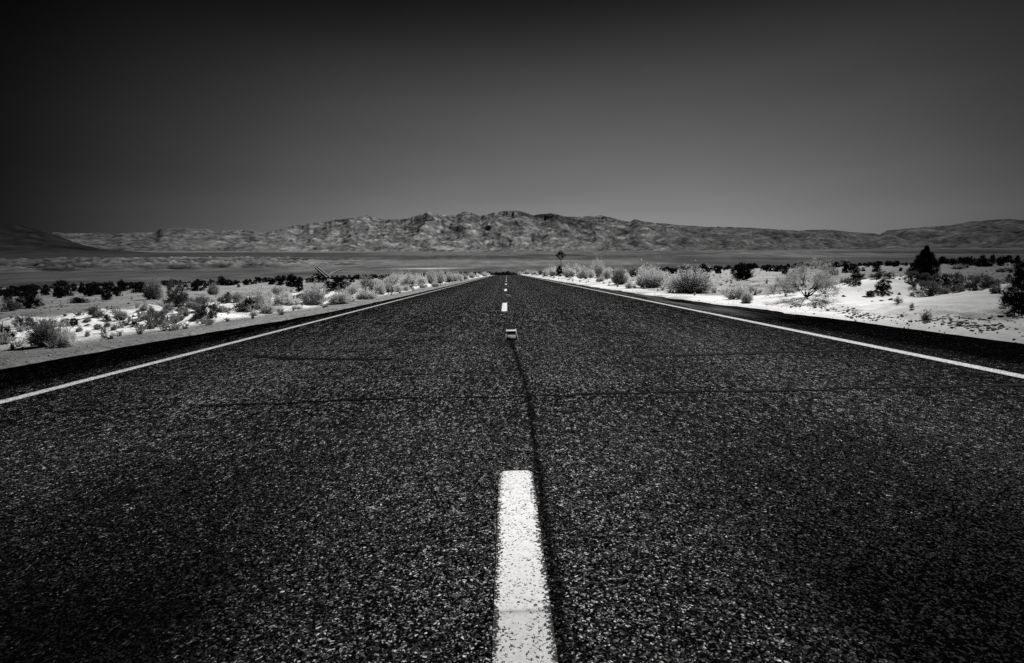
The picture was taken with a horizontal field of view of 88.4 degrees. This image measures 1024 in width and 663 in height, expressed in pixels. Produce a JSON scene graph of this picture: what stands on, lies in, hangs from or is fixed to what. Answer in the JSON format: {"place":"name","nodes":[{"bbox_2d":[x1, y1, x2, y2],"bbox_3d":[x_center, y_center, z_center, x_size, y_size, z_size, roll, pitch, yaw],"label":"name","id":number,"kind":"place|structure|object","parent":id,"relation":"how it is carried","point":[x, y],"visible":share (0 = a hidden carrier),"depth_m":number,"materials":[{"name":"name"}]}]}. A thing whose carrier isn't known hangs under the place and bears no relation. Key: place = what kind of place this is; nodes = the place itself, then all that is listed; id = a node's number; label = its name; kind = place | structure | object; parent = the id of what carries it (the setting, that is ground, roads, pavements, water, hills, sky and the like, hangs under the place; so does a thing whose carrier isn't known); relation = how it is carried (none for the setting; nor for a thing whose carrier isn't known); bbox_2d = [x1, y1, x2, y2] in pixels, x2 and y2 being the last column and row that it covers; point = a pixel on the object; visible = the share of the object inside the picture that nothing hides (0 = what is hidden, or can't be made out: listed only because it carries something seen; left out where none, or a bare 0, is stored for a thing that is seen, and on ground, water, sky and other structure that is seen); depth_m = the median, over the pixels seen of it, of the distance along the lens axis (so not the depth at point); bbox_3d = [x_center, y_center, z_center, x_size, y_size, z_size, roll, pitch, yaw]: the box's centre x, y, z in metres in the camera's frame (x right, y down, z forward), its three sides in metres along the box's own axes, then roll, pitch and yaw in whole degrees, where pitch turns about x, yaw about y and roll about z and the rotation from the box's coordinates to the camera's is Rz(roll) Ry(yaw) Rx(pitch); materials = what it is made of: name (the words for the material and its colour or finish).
{"place":"outdoors","nodes":[
{"label":"outdoors","id":0,"kind":"place"},
{"bbox_2d":[0,278,468,347],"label":"dry grass","id":1,"kind":"structure","parent":0,"point":[150,325],"depth_m":9.18,"materials":[{"name":"plant"}]},
{"bbox_2d":[0,275,1023,662],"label":"road","id":2,"kind":"structure","parent":0,"point":[768,521],"depth_m":2.03,"materials":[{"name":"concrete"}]},
{"bbox_2d":[0,276,490,403],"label":"edge line","id":3,"kind":"object","parent":2,"relation":"on","point":[83,380],"visible":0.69,"depth_m":5.25,"materials":[{"name":"paint"}]},
{"bbox_2d":[254,355,394,359],"bbox_3d":[-2.000,0.276,5.336,1.697,0.001,0.245,0,7,16],"label":"road crack","id":4,"kind":"object","parent":2,"relation":"on","point":[283,358],"visible":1,"depth_m":5.33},
{"bbox_2d":[505,326,517,339],"bbox_3d":[-0.011,-0.002,7.220,0.164,0.032,1.650,-2,6,0],"label":"lane marker","id":5,"kind":"object","parent":2,"relation":"on","point":[511,333],"visible":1,"depth_m":7.06,"materials":[{"name":"paint"}]},
{"bbox_2d":[0,383,1023,412],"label":"road crack","id":6,"kind":"object","parent":2,"relation":"on","point":[1006,384],"visible":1,"depth_m":3.48,"materials":[{"name":"asphalt"}]},
{"bbox_2d":[492,470,557,662],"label":"line","id":7,"kind":"object","parent":2,"relation":"on","point":[523,630],"visible":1,"depth_m":1.40,"materials":[{"name":"paint"}]},
{"bbox_2d":[635,350,842,356],"bbox_3d":[2.220,0.205,4.992,2.103,0.001,0.148,-2,6,0],"label":"road crack","id":8,"kind":"object","parent":2,"relation":"on","point":[718,353],"visible":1,"depth_m":5.00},
{"bbox_2d":[522,275,1023,378],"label":"edge line","id":9,"kind":"object","parent":2,"relation":"on","point":[936,358],"visible":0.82,"depth_m":5.19,"materials":[{"name":"paint"}]},
{"bbox_2d":[0,210,1023,287],"bbox_3d":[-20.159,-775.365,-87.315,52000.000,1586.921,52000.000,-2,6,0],"label":"hills","id":10,"kind":"structure","parent":0,"point":[515,241],"depth_m":7492.77,"materials":[{"name":"stone"}]},
{"bbox_2d":[0,261,1023,368],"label":"ground","id":11,"kind":"structure","parent":0,"point":[975,305],"depth_m":10.48,"materials":[{"name":"sand"}]},
{"bbox_2d":[0,325,16,340],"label":"dark shrub","id":12,"kind":"object","parent":11,"relation":"on","point":[7,330],"visible":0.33,"depth_m":7.68,"materials":[{"name":"grey plant"}]},
{"bbox_2d":[0,297,21,310],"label":"dusty shrub","id":13,"kind":"object","parent":11,"relation":"on","point":[9,306],"visible":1,"depth_m":16.54,"materials":[{"name":"black plant"}]},
{"bbox_2d":[8,314,38,328],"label":"dusty shrub","id":14,"kind":"object","parent":11,"relation":"on","point":[20,320],"visible":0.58,"depth_m":8.88,"materials":[{"name":"grey plant"}]},
{"bbox_2d":[12,286,45,307],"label":"dark shrub","id":15,"kind":"object","parent":11,"relation":"on","point":[26,302],"visible":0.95,"depth_m":18.42,"materials":[{"name":"black plant"}]},
{"bbox_2d":[21,309,65,346],"bbox_3d":[-6.133,-0.046,6.865,0.475,0.507,0.496,-10,9,-26],"label":"wispy shrub","id":16,"kind":"object","parent":11,"relation":"on","point":[46,332],"visible":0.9,"depth_m":6.83,"materials":[{"name":"grey plant"}]},
{"bbox_2d":[50,279,75,296],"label":"dark shrub","id":17,"kind":"object","parent":11,"relation":"on","point":[59,289],"visible":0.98,"depth_m":35.04,"materials":[{"name":"black plant"}]},
{"bbox_2d":[55,319,78,346],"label":"pale shrub","id":18,"kind":"object","parent":11,"relation":"on","point":[67,339],"visible":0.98,"depth_m":6.78,"materials":[{"name":"grey plant"}]},
{"bbox_2d":[68,297,90,302],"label":"dark shrub","id":19,"kind":"object","parent":11,"relation":"on","point":[79,300],"visible":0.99,"depth_m":21.82,"materials":[{"name":"black plant"}]},
{"bbox_2d":[82,283,95,295],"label":"dark shrub","id":20,"kind":"object","parent":11,"relation":"on","point":[89,291],"visible":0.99,"depth_m":34.59,"materials":[{"name":"black plant"}]},
{"bbox_2d":[85,307,104,317],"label":"dusty shrub","id":21,"kind":"object","parent":11,"relation":"on","point":[94,312],"visible":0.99,"depth_m":10.28,"materials":[{"name":"grey plant"}]},
{"bbox_2d":[100,287,112,299],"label":"dark shrub","id":22,"kind":"object","parent":11,"relation":"on","point":[106,295],"visible":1,"depth_m":24.98,"materials":[{"name":"black plant"}]},
{"bbox_2d":[111,286,122,295],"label":"dark shrub","id":23,"kind":"object","parent":11,"relation":"on","point":[116,291],"visible":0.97,"depth_m":32.29,"materials":[{"name":"black plant"}]},
{"bbox_2d":[110,310,129,318],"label":"grey shrub","id":24,"kind":"object","parent":11,"relation":"on","point":[120,315],"visible":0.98,"depth_m":9.81,"materials":[{"name":"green plant"}]},
{"bbox_2d":[129,281,145,292],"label":"dark shrub","id":25,"kind":"object","parent":11,"relation":"on","point":[137,287],"visible":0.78,"depth_m":39.93,"materials":[{"name":"black plant"}]},
{"bbox_2d":[141,275,164,299],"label":"grey shrub","id":26,"kind":"object","parent":11,"relation":"on","point":[153,291],"visible":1,"depth_m":23.59,"materials":[{"name":"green plant"}]},
{"bbox_2d":[143,311,165,326],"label":"dusty shrub","id":27,"kind":"object","parent":11,"relation":"on","point":[157,318],"visible":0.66,"depth_m":9.43,"materials":[{"name":"grey plant"}]},
{"bbox_2d":[168,309,179,322],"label":"grey shrub","id":28,"kind":"object","parent":11,"relation":"on","point":[177,319],"visible":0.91,"depth_m":9.89,"materials":[{"name":"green plant"}]},
{"bbox_2d":[162,278,190,304],"bbox_3d":[-9.890,-1.165,15.478,0.777,0.830,0.834,-9,7,-24],"label":"dusty shrub","id":29,"kind":"object","parent":11,"relation":"on","point":[177,297],"visible":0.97,"depth_m":15.43,"materials":[{"name":"grey plant"}]},
{"bbox_2d":[174,303,189,311],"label":"dusty shrub","id":30,"kind":"object","parent":11,"relation":"on","point":[180,307],"visible":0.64,"depth_m":10.52,"materials":[{"name":"grey plant"}]},
{"bbox_2d":[185,282,205,290],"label":"dark shrub","id":31,"kind":"object","parent":11,"relation":"on","point":[194,286],"visible":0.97,"depth_m":41.27,"materials":[{"name":"black plant"}]},
{"bbox_2d":[191,301,201,310],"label":"grey shrub","id":32,"kind":"object","parent":11,"relation":"on","point":[195,306],"visible":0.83,"depth_m":10.52,"materials":[{"name":"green plant"}]},
{"bbox_2d":[193,294,211,303],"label":"grey shrub","id":33,"kind":"object","parent":11,"relation":"on","point":[201,299],"visible":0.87,"depth_m":14.91,"materials":[{"name":"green plant"}]},
{"bbox_2d":[196,301,221,318],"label":"dusty shrub","id":34,"kind":"object","parent":11,"relation":"on","point":[211,314],"visible":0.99,"depth_m":10.30,"materials":[{"name":"grey plant"}]},
{"bbox_2d":[207,281,220,294],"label":"grey shrub","id":35,"kind":"object","parent":11,"relation":"on","point":[213,290],"visible":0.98,"depth_m":29.18,"materials":[{"name":"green plant"}]},
{"bbox_2d":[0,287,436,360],"bbox_3d":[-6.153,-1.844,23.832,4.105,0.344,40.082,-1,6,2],"label":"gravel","id":36,"kind":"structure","parent":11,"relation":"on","point":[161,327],"depth_m":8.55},
{"bbox_2d":[218,293,233,303],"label":"dusty shrub","id":37,"kind":"object","parent":11,"relation":"on","point":[227,297],"visible":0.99,"depth_m":14.79,"materials":[{"name":"grey plant"}]},
{"bbox_2d":[231,292,243,301],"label":"grey shrub","id":38,"kind":"object","parent":11,"relation":"on","point":[235,297],"visible":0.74,"depth_m":15.02,"materials":[{"name":"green plant"}]},
{"bbox_2d":[243,296,253,308],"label":"dark shrub","id":39,"kind":"object","parent":11,"relation":"on","point":[248,302],"visible":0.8,"depth_m":12.38,"materials":[{"name":"grey plant"}]},
{"bbox_2d":[239,281,273,308],"bbox_3d":[-6.178,-0.914,12.679,0.689,0.797,0.794,2,12,10],"label":"pale shrub","id":40,"kind":"object","parent":11,"relation":"on","point":[261,295],"visible":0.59,"depth_m":12.67,"materials":[{"name":"grey plant"}]},
{"bbox_2d":[259,300,276,313],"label":"pale shrub","id":41,"kind":"object","parent":11,"relation":"on","point":[268,309],"visible":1,"depth_m":12.31,"materials":[{"name":"grey plant"}]},
{"bbox_2d":[271,285,284,295],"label":"grey shrub","id":42,"kind":"object","parent":11,"relation":"on","point":[275,290],"visible":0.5,"depth_m":18.47,"materials":[{"name":"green plant"}]},
{"bbox_2d":[273,292,290,303],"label":"pale shrub","id":43,"kind":"object","parent":11,"relation":"on","point":[280,299],"visible":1,"depth_m":14.24,"materials":[{"name":"grey plant"}]},
{"bbox_2d":[284,273,296,286],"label":"dark shrub","id":44,"kind":"object","parent":11,"relation":"on","point":[290,283],"visible":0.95,"depth_m":44.80,"materials":[{"name":"black plant"}]},
{"bbox_2d":[287,295,301,304],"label":"pale shrub","id":45,"kind":"object","parent":11,"relation":"on","point":[295,301],"visible":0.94,"depth_m":14.51,"materials":[{"name":"grey plant"}]},
{"bbox_2d":[295,277,303,291],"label":"dark shrub","id":46,"kind":"object","parent":11,"relation":"on","point":[299,285],"visible":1,"depth_m":25.19,"materials":[{"name":"black plant"}]},
{"bbox_2d":[299,276,329,304],"bbox_3d":[-5.785,-1.211,15.488,0.890,0.860,0.944,-4,6,15],"label":"pale shrub","id":47,"kind":"object","parent":11,"relation":"on","point":[313,296],"visible":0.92,"depth_m":15.38,"materials":[{"name":"grey plant"}]},
{"bbox_2d":[311,273,326,282],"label":"dark shrub","id":48,"kind":"object","parent":11,"relation":"on","point":[319,279],"visible":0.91,"depth_m":74.47,"materials":[{"name":"black plant"}]},
{"bbox_2d":[325,276,350,289],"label":"dark shrub","id":49,"kind":"object","parent":11,"relation":"on","point":[334,284],"visible":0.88,"depth_m":23.86,"materials":[{"name":"black plant"}]},
{"bbox_2d":[326,284,355,304],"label":"pale shrub","id":50,"kind":"object","parent":11,"relation":"on","point":[340,298],"visible":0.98,"depth_m":15.59,"materials":[{"name":"grey plant"}]},
{"bbox_2d":[349,280,360,291],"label":"pale shrub","id":51,"kind":"object","parent":11,"relation":"on","point":[353,287],"visible":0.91,"depth_m":21.06,"materials":[{"name":"grey plant"}]},
{"bbox_2d":[355,286,380,298],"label":"pale shrub","id":52,"kind":"object","parent":11,"relation":"on","point":[363,293],"visible":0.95,"depth_m":18.41,"materials":[{"name":"grey plant"}]},
{"bbox_2d":[357,270,378,289],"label":"grey shrub","id":53,"kind":"object","parent":11,"relation":"on","point":[365,283],"visible":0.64,"depth_m":23.39,"materials":[{"name":"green plant"}]},
{"bbox_2d":[372,277,385,294],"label":"pale shrub","id":54,"kind":"object","parent":11,"relation":"on","point":[380,287],"visible":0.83,"depth_m":22.41,"materials":[{"name":"grey plant"}]},
{"bbox_2d":[384,281,395,291],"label":"pale shrub","id":55,"kind":"object","parent":11,"relation":"on","point":[390,288],"visible":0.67,"depth_m":24.72,"materials":[{"name":"grey plant"}]},
{"bbox_2d":[382,272,402,284],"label":"pale shrub","id":56,"kind":"object","parent":11,"relation":"on","point":[392,279],"visible":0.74,"depth_m":37.04,"materials":[{"name":"grey plant"}]},
{"bbox_2d":[398,271,418,286],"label":"pale shrub","id":57,"kind":"object","parent":11,"relation":"on","point":[411,281],"visible":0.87,"depth_m":30.20,"materials":[{"name":"grey plant"}]},
{"bbox_2d":[415,272,427,284],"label":"pale shrub","id":58,"kind":"object","parent":11,"relation":"on","point":[421,279],"visible":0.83,"depth_m":35.40,"materials":[{"name":"grey plant"}]},
{"bbox_2d":[425,268,438,282],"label":"pale shrub","id":59,"kind":"object","parent":11,"relation":"on","point":[430,276],"visible":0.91,"depth_m":39.71,"materials":[{"name":"grey plant"}]},
{"bbox_2d":[434,268,445,282],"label":"pale shrub","id":60,"kind":"object","parent":11,"relation":"on","point":[440,276],"visible":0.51,"depth_m":44.54,"materials":[{"name":"grey plant"}]},
{"bbox_2d":[444,271,459,281],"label":"pale shrub","id":61,"kind":"object","parent":11,"relation":"on","point":[450,277],"visible":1,"depth_m":49.20,"materials":[{"name":"grey plant"}]},
{"bbox_2d":[0,266,1010,326],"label":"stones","id":62,"kind":"object","parent":11,"relation":"on","point":[108,319],"visible":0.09,"depth_m":17.43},
{"bbox_2d":[0,258,1021,289],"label":"scrub","id":63,"kind":"object","parent":11,"relation":"on","point":[767,267],"visible":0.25,"depth_m":95.69,"materials":[{"name":"grey plant"}]},
{"bbox_2d":[11,286,1022,364],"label":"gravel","id":64,"kind":"structure","parent":11,"relation":"on","point":[599,286],"depth_m":7.03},
{"bbox_2d":[546,265,556,275],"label":"pale shrub","id":65,"kind":"object","parent":11,"relation":"on","point":[551,271],"visible":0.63,"depth_m":74.73,"materials":[{"name":"grey plant"}]},
{"bbox_2d":[560,263,576,276],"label":"pale shrub","id":66,"kind":"object","parent":11,"relation":"on","point":[570,272],"visible":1,"depth_m":52.59,"materials":[{"name":"grey plant"}]},
{"bbox_2d":[576,263,595,278],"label":"pale shrub","id":67,"kind":"object","parent":11,"relation":"on","point":[585,274],"visible":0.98,"depth_m":42.55,"materials":[{"name":"grey plant"}]},
{"bbox_2d":[591,256,605,276],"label":"pale shrub","id":68,"kind":"object","parent":11,"relation":"on","point":[599,267],"visible":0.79,"depth_m":46.09,"materials":[{"name":"grey plant"}]},
{"bbox_2d":[601,265,612,278],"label":"pale shrub","id":69,"kind":"object","parent":11,"relation":"on","point":[607,273],"visible":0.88,"depth_m":35.94,"materials":[{"name":"grey plant"}]},
{"bbox_2d":[610,260,628,283],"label":"grey shrub","id":70,"kind":"object","parent":11,"relation":"on","point":[618,276],"visible":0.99,"depth_m":27.35,"materials":[{"name":"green plant"}]},
{"bbox_2d":[626,264,639,276],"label":"grey shrub","id":71,"kind":"object","parent":11,"relation":"on","point":[632,272],"visible":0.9,"depth_m":47.38,"materials":[{"name":"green plant"}]},
{"bbox_2d":[633,258,655,286],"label":"pale shrub","id":72,"kind":"object","parent":11,"relation":"on","point":[639,278],"visible":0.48,"depth_m":22.69,"materials":[{"name":"grey plant"}]},
{"bbox_2d":[640,268,666,286],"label":"pale shrub","id":73,"kind":"object","parent":11,"relation":"on","point":[657,280],"visible":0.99,"depth_m":22.06,"materials":[{"name":"grey plant"}]},
{"bbox_2d":[662,260,718,292],"bbox_3d":[5.788,-1.780,17.144,1.757,1.085,1.723,-2,6,-6],"label":"brushy shrub","id":74,"kind":"object","parent":11,"relation":"on","point":[686,282],"visible":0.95,"depth_m":16.95,"materials":[{"name":"grey plant"}]},
{"bbox_2d":[722,279,747,298],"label":"pale shrub","id":75,"kind":"object","parent":11,"relation":"on","point":[737,292],"visible":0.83,"depth_m":12.82,"materials":[{"name":"grey plant"}]},
{"bbox_2d":[730,262,755,279],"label":"spiky shrub","id":76,"kind":"object","parent":11,"relation":"on","point":[744,273],"visible":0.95,"depth_m":26.04,"materials":[{"name":"black plant"}]},
{"bbox_2d":[740,288,754,301],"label":"pale shrub","id":77,"kind":"object","parent":11,"relation":"on","point":[747,297],"visible":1,"depth_m":11.51,"materials":[{"name":"grey plant"}]},
{"bbox_2d":[771,280,799,296],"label":"twiggy bush","id":78,"kind":"object","parent":11,"relation":"on","point":[785,287],"visible":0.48,"depth_m":11.93,"materials":[{"name":"grey plant"}]},
{"bbox_2d":[758,256,846,297],"bbox_3d":[6.244,-1.128,10.994,1.494,0.850,1.439,-3,4,-33],"label":"twiggy bush","id":79,"kind":"object","parent":11,"relation":"on","point":[817,280],"visible":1,"depth_m":10.91,"materials":[{"name":"grey plant"}]},
{"bbox_2d":[815,280,839,292],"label":"twiggy bush","id":80,"kind":"object","parent":11,"relation":"on","point":[834,287],"visible":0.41,"depth_m":11.23,"materials":[{"name":"grey plant"}]},
{"bbox_2d":[846,277,861,284],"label":"dusty shrub","id":81,"kind":"object","parent":11,"relation":"on","point":[855,281],"visible":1,"depth_m":11.42,"materials":[{"name":"grey plant"}]},
{"bbox_2d":[849,264,860,272],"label":"dark shrub","id":82,"kind":"object","parent":11,"relation":"on","point":[854,268],"visible":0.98,"depth_m":45.18,"materials":[{"name":"black plant"}]},
{"bbox_2d":[850,272,866,279],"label":"dark shrub","id":83,"kind":"object","parent":11,"relation":"on","point":[857,275],"visible":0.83,"depth_m":26.37,"materials":[{"name":"grey plant"}]},
{"bbox_2d":[868,271,890,277],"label":"dusty shrub","id":84,"kind":"object","parent":11,"relation":"on","point":[878,275],"visible":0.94,"depth_m":11.60,"materials":[{"name":"grey plant"}]},
{"bbox_2d":[874,277,892,290],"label":"dark shrub","id":85,"kind":"object","parent":11,"relation":"on","point":[882,286],"visible":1,"depth_m":10.73,"materials":[{"name":"black plant"}]},
{"bbox_2d":[772,304,1022,333],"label":"sand crust","id":86,"kind":"object","parent":11,"relation":"on","point":[960,323],"visible":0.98,"depth_m":6.69},
{"bbox_2d":[902,270,919,278],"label":"dusty shrub","id":87,"kind":"object","parent":11,"relation":"on","point":[911,275],"visible":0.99,"depth_m":11.16,"materials":[{"name":"grey plant"}]},
{"bbox_2d":[905,245,942,275],"bbox_3d":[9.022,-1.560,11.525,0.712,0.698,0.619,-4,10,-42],"label":"desert tree","id":88,"kind":"object","parent":11,"relation":"on","point":[925,258],"visible":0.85,"depth_m":11.41,"materials":[{"name":"black plant"}]},
{"bbox_2d":[919,272,932,279],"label":"dusty shrub","id":89,"kind":"object","parent":11,"relation":"on","point":[925,276],"visible":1,"depth_m":10.98,"materials":[{"name":"grey plant"}]},
{"bbox_2d":[919,307,933,319],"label":"sand tuft","id":90,"kind":"object","parent":11,"relation":"on","point":[924,316],"visible":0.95,"depth_m":6.98,"materials":[{"name":"grey plant"}]},
{"bbox_2d":[908,278,949,296],"bbox_3d":[8.145,-0.865,10.296,0.561,0.380,0.702,-7,9,-41],"label":"dusty shrub","id":91,"kind":"object","parent":11,"relation":"on","point":[932,290],"visible":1,"depth_m":10.22,"materials":[{"name":"grey plant"}]},
{"bbox_2d":[931,272,944,281],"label":"dusty shrub","id":92,"kind":"object","parent":11,"relation":"on","point":[935,277],"visible":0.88,"depth_m":10.88,"materials":[{"name":"grey plant"}]},
{"bbox_2d":[945,271,964,284],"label":"dusty shrub","id":93,"kind":"object","parent":11,"relation":"on","point":[954,281],"visible":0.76,"depth_m":10.66,"materials":[{"name":"grey plant"}]},
{"bbox_2d":[949,263,966,268],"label":"grey shrub","id":94,"kind":"object","parent":11,"relation":"on","point":[959,266],"visible":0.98,"depth_m":48.07,"materials":[{"name":"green plant"}]},
{"bbox_2d":[956,272,994,291],"bbox_3d":[7.892,-0.872,8.956,0.559,0.385,0.429,1,2,16],"label":"dusty shrub","id":95,"kind":"object","parent":11,"relation":"on","point":[973,283],"visible":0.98,"depth_m":8.90,"materials":[{"name":"grey plant"}]},
{"bbox_2d":[974,257,995,266],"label":"dark shrub","id":96,"kind":"object","parent":11,"relation":"on","point":[981,262],"visible":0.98,"depth_m":63.54,"materials":[{"name":"black plant"}]},
{"bbox_2d":[989,283,1002,293],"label":"dusty shrub","id":97,"kind":"object","parent":11,"relation":"on","point":[995,288],"visible":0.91,"depth_m":8.15,"materials":[{"name":"grey plant"}]},
{"bbox_2d":[995,256,1008,265],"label":"dark shrub","id":98,"kind":"object","parent":11,"relation":"on","point":[1000,261],"visible":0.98,"depth_m":66.52,"materials":[{"name":"black plant"}]},
{"bbox_2d":[997,282,1023,309],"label":"dark shrub","id":99,"kind":"object","parent":11,"relation":"on","point":[1012,296],"visible":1,"depth_m":6.72,"materials":[{"name":"black plant"}]},
{"bbox_2d":[1003,259,1023,286],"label":"dark shrub","id":100,"kind":"object","parent":11,"relation":"on","point":[1019,273],"visible":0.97,"depth_m":8.46,"materials":[{"name":"black plant"}]},
{"bbox_2d":[0,0,1023,234],"label":"sky","id":101,"kind":"structure","parent":0,"point":[117,116],"materials":[{"name":"grey"}]},
{"bbox_2d":[546,267,958,294],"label":"dry grass","id":102,"kind":"structure","parent":0,"point":[712,290],"depth_m":19.32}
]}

